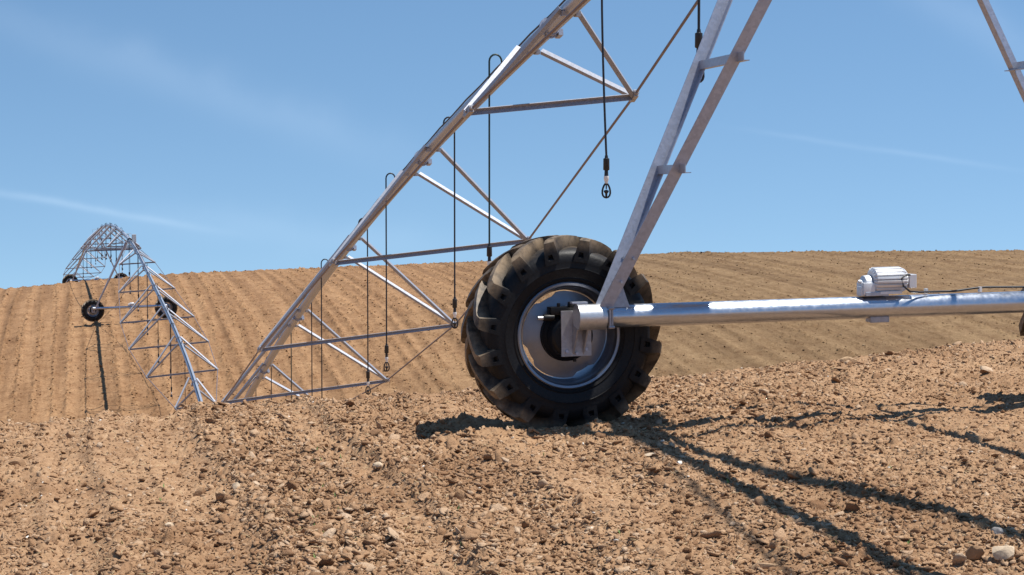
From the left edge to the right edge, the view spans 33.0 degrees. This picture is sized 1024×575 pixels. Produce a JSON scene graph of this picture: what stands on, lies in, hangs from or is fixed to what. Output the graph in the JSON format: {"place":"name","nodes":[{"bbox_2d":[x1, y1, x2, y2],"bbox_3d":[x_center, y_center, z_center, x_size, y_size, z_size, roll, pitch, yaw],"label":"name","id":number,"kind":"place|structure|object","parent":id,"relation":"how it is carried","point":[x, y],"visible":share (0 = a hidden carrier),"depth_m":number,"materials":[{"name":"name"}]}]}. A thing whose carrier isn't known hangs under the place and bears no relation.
{"place":"outdoors","nodes":[
{"label":"outdoors","id":0,"kind":"place"},
{"bbox_2d":[0,249,1023,574],"bbox_3d":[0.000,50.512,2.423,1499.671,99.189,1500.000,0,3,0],"label":"ground","id":1,"kind":"structure","parent":0,"point":[710,349],"depth_m":14.37,"materials":[{"name":"soil"}]},
{"bbox_2d":[9,458,25,465],"bbox_3d":[-2.872,1.016,10.021,0.106,0.057,0.059,0,3,0],"label":"clod","id":2,"kind":"object","parent":1,"relation":"on","point":[19,461],"visible":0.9,"depth_m":10.00,"materials":[{"name":"brown soil"}]},
{"bbox_2d":[65,432,74,437],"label":"clod","id":3,"kind":"object","parent":1,"relation":"on","point":[69,434],"visible":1,"depth_m":10.98,"materials":[{"name":"beige soil"}]},
{"bbox_2d":[62,229,126,282],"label":"drive tower","id":4,"kind":"structure","parent":1,"relation":"on","point":[68,277],"depth_m":138.84,"materials":[{"name":"grey metal"}]},
{"bbox_2d":[63,235,105,278],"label":"pipe span","id":5,"kind":"object","parent":4,"relation":"attached to","point":[80,257],"visible":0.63,"depth_m":158.58,"materials":[{"name":"metal"}]},
{"bbox_2d":[81,233,177,321],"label":"drive tower","id":6,"kind":"structure","parent":1,"relation":"on","point":[97,308],"depth_m":95.88,"materials":[{"name":"grey metal"}]},
{"bbox_2d":[82,224,140,251],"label":"pipe span","id":7,"kind":"object","parent":6,"relation":"attached to","point":[108,226],"visible":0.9,"depth_m":114.19,"materials":[{"name":"metal"}]},
{"bbox_2d":[164,522,173,526],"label":"stone","id":8,"kind":"object","parent":1,"relation":"on","point":[168,524],"visible":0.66,"depth_m":8.20,"materials":[{"name":"beige stone"}]},
{"bbox_2d":[193,487,205,495],"bbox_3d":[-1.652,1.085,9.151,0.066,0.059,0.052,0,3,0],"label":"clod","id":9,"kind":"object","parent":1,"relation":"on","point":[199,491],"visible":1,"depth_m":9.13,"materials":[{"name":"brown soil"}]},
{"bbox_2d":[232,482,239,489],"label":"stone","id":10,"kind":"object","parent":1,"relation":"on","point":[235,485],"visible":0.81,"depth_m":9.02,"materials":[{"name":"beige stone"}]},
{"bbox_2d":[373,462,382,467],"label":"stone","id":11,"kind":"object","parent":1,"relation":"on","point":[378,464],"visible":1,"depth_m":9.59,"materials":[{"name":"beige stone"}]},
{"bbox_2d":[0,339,1023,574],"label":"soil flakes","id":12,"kind":"object","parent":1,"relation":"on","point":[539,570],"visible":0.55,"depth_m":8.87,"materials":[{"name":"brown soil"}]},
{"bbox_2d":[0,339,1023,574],"bbox_3d":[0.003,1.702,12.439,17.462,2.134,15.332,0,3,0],"label":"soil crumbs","id":13,"kind":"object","parent":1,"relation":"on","point":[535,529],"visible":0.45,"depth_m":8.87,"materials":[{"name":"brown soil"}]},
{"bbox_2d":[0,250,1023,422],"bbox_3d":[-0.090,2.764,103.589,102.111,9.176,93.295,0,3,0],"label":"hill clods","id":14,"kind":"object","parent":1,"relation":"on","point":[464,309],"visible":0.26,"depth_m":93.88,"materials":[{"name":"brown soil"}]},
{"bbox_2d":[0,340,1023,574],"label":"soil clods","id":15,"kind":"object","parent":1,"relation":"on","point":[779,533],"visible":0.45,"depth_m":8.60,"materials":[{"name":"brown soil"}]},
{"bbox_2d":[20,346,1023,574],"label":"white chippings","id":16,"kind":"object","parent":1,"relation":"on","point":[614,540],"visible":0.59,"depth_m":9.28,"materials":[{"name":"stone"}]},
{"bbox_2d":[676,555,685,562],"bbox_3d":[0.695,1.133,7.184,0.057,0.042,0.029,-2,4,-39],"label":"clod","id":17,"kind":"object","parent":1,"relation":"on","point":[679,558],"visible":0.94,"depth_m":7.18,"materials":[{"name":"brown soil"}]},
{"bbox_2d":[461,0,1023,428],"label":"drive tower","id":18,"kind":"structure","parent":1,"relation":"on","point":[592,344],"depth_m":10.86,"materials":[{"name":"grey metal"}]},
{"bbox_2d":[221,0,697,403],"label":"pipe span","id":19,"kind":"object","parent":18,"relation":"attached to","point":[556,20],"visible":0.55,"depth_m":24.26,"materials":[{"name":"metal"}]},
{"bbox_2d":[266,357,271,399],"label":"drop hose","id":20,"kind":"object","parent":19,"relation":"hanging from","point":[271,381],"visible":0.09,"depth_m":41.58,"materials":[{"name":"black rubber"}]},
{"bbox_2d":[291,332,291,398],"bbox_3d":[-4.965,2.419,38.489,0.209,3.173,0.063,-1,3,-11],"label":"drop hose","id":21,"kind":"object","parent":19,"relation":"hanging from","point":[291,365],"visible":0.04,"depth_m":38.46,"materials":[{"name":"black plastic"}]},
{"bbox_2d":[311,303,312,395],"bbox_3d":[-4.170,1.715,35.552,0.209,3.173,0.063,-1,3,-11],"label":"drop hose","id":22,"kind":"object","parent":19,"relation":"hanging from","point":[311,352],"visible":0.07,"depth_m":35.54,"materials":[{"name":"black rubber"}]},
{"bbox_2d":[321,259,327,397],"bbox_3d":[-3.522,1.016,32.459,0.199,3.117,0.063,-1,3,-11],"label":"drop hose","id":23,"kind":"object","parent":19,"relation":"hanging from","point":[321,330],"visible":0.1,"depth_m":32.43,"materials":[{"name":"black rubber"}]},
{"bbox_2d":[358,218,370,394],"bbox_3d":[-2.512,0.324,29.428,0.209,3.023,0.063,-1,3,-11],"label":"drop hose","id":24,"kind":"object","parent":19,"relation":"hanging from","point":[368,377],"visible":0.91,"depth_m":29.46,"materials":[{"name":"black rubber"}]},
{"bbox_2d":[383,173,394,371],"bbox_3d":[-1.864,-0.230,26.342,0.199,3.037,0.063,-1,3,-11],"label":"drop hose","id":25,"kind":"object","parent":19,"relation":"hanging from","point":[386,354],"visible":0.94,"depth_m":26.34,"materials":[{"name":"black rubber"}]},
{"bbox_2d":[443,116,457,328],"bbox_3d":[-0.826,-0.867,23.214,0.209,2.853,0.063,-1,3,-11],"label":"drop hose","id":26,"kind":"object","parent":19,"relation":"hanging from","point":[454,303],"visible":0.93,"depth_m":23.25,"materials":[{"name":"black rubber"}]},
{"bbox_2d":[487,53,501,264],"bbox_3d":[-0.210,-1.405,20.227,0.209,2.653,0.063,-1,3,-11],"label":"drop hose","id":27,"kind":"object","parent":19,"relation":"hanging from","point":[489,251],"visible":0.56,"depth_m":20.21,"materials":[{"name":"black plastic"}]},
{"bbox_2d":[601,0,610,198],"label":"drop hose","id":28,"kind":"object","parent":19,"relation":"hanging from","point":[606,166],"visible":1,"depth_m":17.28,"materials":[{"name":"black rubber"}]},
{"bbox_2d":[695,0,704,82],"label":"drop hose","id":29,"kind":"object","parent":19,"relation":"hanging from","point":[698,36],"visible":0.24,"depth_m":13.87,"materials":[{"name":"black rubber"}]},
{"bbox_2d":[751,563,777,568],"bbox_3d":[1.052,1.160,7.198,0.114,0.031,0.042,0,3,0],"label":"clod","id":30,"kind":"object","parent":1,"relation":"on","point":[765,565],"visible":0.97,"depth_m":7.18,"materials":[{"name":"brown soil"}]},
{"bbox_2d":[839,357,856,363],"bbox_3d":[2.911,0.647,15.014,0.168,0.096,0.076,-1,3,-17],"label":"clod","id":31,"kind":"object","parent":1,"relation":"on","point":[845,359],"visible":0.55,"depth_m":14.98,"materials":[{"name":"beige soil"}]},
{"bbox_2d":[965,546,984,560],"bbox_3d":[1.958,1.127,7.314,0.081,0.081,0.068,0,3,0],"label":"rock","id":32,"kind":"object","parent":1,"relation":"on","point":[972,553],"visible":0.98,"depth_m":7.29,"materials":[{"name":"brown stone"}]},
{"bbox_2d":[991,527,1002,533],"bbox_3d":[2.144,1.077,7.634,0.051,0.038,0.059,-1,3,-19],"label":"stone","id":33,"kind":"object","parent":1,"relation":"on","point":[997,530],"visible":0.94,"depth_m":7.62,"materials":[{"name":"grey stone"}]},
{"bbox_2d":[992,546,1013,559],"bbox_3d":[2.062,1.110,7.255,0.090,0.062,0.088,1,3,17],"label":"stone","id":34,"kind":"object","parent":1,"relation":"on","point":[1004,552],"visible":1,"depth_m":7.22,"materials":[{"name":"beige stone"}]},
{"bbox_2d":[0,0,1023,288],"label":"sky","id":35,"kind":"structure","parent":0,"point":[221,135],"materials":[{"name":"blue"}]},
{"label":"drive tower","id":36,"kind":"object","parent":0,"visible":0},
{"bbox_2d":[118,239,218,409],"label":"pipe span","id":37,"kind":"object","parent":36,"relation":"on","point":[191,372],"visible":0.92,"depth_m":71.92,"materials":[{"name":"metal"}]},
{"bbox_2d":[138,258,139,301],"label":"drop hose","id":38,"kind":"object","parent":37,"relation":"hanging from","point":[138,280],"visible":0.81,"depth_m":90.77,"materials":[{"name":"black rubber"}]},
{"bbox_2d":[147,272,149,334],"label":"drop hose","id":39,"kind":"object","parent":37,"relation":"hanging from","point":[147,312],"visible":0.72,"depth_m":81.11,"materials":[{"name":"black rubber"}]},
{"bbox_2d":[157,295,160,362],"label":"drop hose","id":40,"kind":"object","parent":37,"relation":"hanging from","point":[158,341],"visible":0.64,"depth_m":74.71,"materials":[{"name":"black rubber"}]},
{"bbox_2d":[167,308,170,378],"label":"drop hose","id":41,"kind":"object","parent":37,"relation":"hanging from","point":[170,356],"visible":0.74,"depth_m":71.57,"materials":[{"name":"black rubber"}]},
{"bbox_2d":[170,323,173,396],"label":"drop hose","id":42,"kind":"object","parent":37,"relation":"hanging from","point":[171,395],"visible":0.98,"depth_m":68.31,"materials":[{"name":"black rubber"}]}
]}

